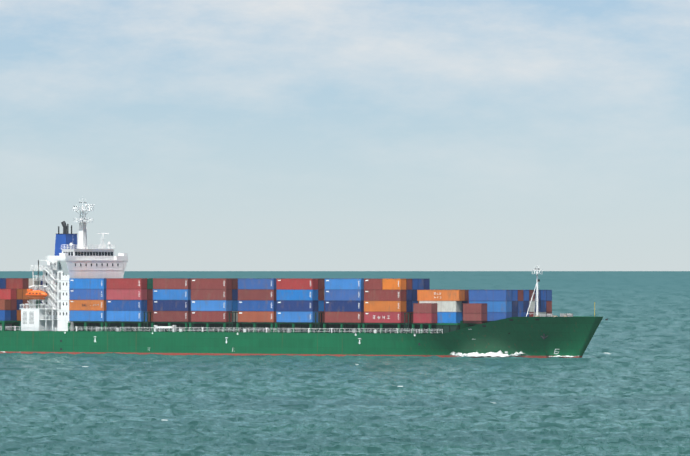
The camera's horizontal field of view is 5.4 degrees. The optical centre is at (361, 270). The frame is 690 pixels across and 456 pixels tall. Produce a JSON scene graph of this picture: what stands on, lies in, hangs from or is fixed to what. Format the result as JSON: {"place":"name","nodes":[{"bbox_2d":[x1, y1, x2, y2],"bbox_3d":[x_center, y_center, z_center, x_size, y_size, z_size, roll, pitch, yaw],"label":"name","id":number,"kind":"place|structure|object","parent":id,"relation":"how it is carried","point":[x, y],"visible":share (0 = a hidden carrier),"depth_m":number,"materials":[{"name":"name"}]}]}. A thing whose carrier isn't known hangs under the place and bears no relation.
{"place":"outdoors","nodes":[
{"label":"outdoors","id":0,"kind":"place"},
{"bbox_2d":[0,271,689,455],"bbox_3d":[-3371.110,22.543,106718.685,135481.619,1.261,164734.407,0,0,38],"label":"sea","id":1,"kind":"structure","parent":0,"point":[629,395],"depth_m":1311.77,"materials":[{"name":"liquid"}]},
{"bbox_2d":[2,350,572,356],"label":"wake foam","id":2,"kind":"object","parent":1,"relation":"on","point":[492,354],"visible":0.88,"depth_m":1885.45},
{"bbox_2d":[0,316,602,357],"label":"ship hull","id":3,"kind":"object","parent":1,"relation":"in","point":[570,336],"visible":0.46,"depth_m":1910.18,"materials":[{"name":"green metal"}]},
{"bbox_2d":[20,241,127,330],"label":"superstructure","id":4,"kind":"object","parent":3,"relation":"on","point":[62,268],"visible":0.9,"depth_m":1975.06,"materials":[{"name":"white metal"}]},
{"bbox_2d":[26,285,50,307],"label":"lifeboat","id":5,"kind":"object","parent":4,"relation":"on","point":[35,294],"visible":0.96,"depth_m":1975.34,"materials":[{"name":"orange plastic"}]},
{"bbox_2d":[54,221,76,255],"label":"funnel","id":6,"kind":"object","parent":4,"relation":"attached to","point":[65,238],"visible":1,"depth_m":1982.80,"materials":[{"name":"blue metal"}]},
{"bbox_2d":[74,202,108,248],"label":"mast","id":7,"kind":"object","parent":4,"relation":"on","point":[82,240],"visible":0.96,"depth_m":1981.00,"materials":[{"name":"white metal"}]},
{"bbox_2d":[0,278,551,322],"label":"containers","id":8,"kind":"object","parent":3,"relation":"on","point":[342,297],"visible":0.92,"depth_m":1924.94,"materials":[{"name":"metal"}]},
{"bbox_2d":[71,280,440,319],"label":"box lettering","id":9,"kind":"object","parent":8,"relation":"attached to","point":[378,317],"visible":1,"depth_m":1925.06},
{"bbox_2d":[0,302,594,333],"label":"deck fittings","id":10,"kind":"object","parent":3,"relation":"on","point":[287,327],"visible":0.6,"depth_m":1928.80,"materials":[{"name":"metal"}]},
{"bbox_2d":[60,319,607,353],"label":"hull markings","id":11,"kind":"object","parent":3,"relation":"on","point":[543,337],"visible":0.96,"depth_m":1885.59,"materials":[{"name":"white paint"}]},
{"bbox_2d":[526,265,542,316],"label":"foremast","id":12,"kind":"object","parent":3,"relation":"on","point":[537,291],"visible":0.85,"depth_m":1887.17,"materials":[{"name":"white metal"}]},
{"bbox_2d":[0,0,689,270],"label":"sky","id":13,"kind":"structure","parent":0,"point":[200,135],"materials":[{"name":"blue"}]}
]}

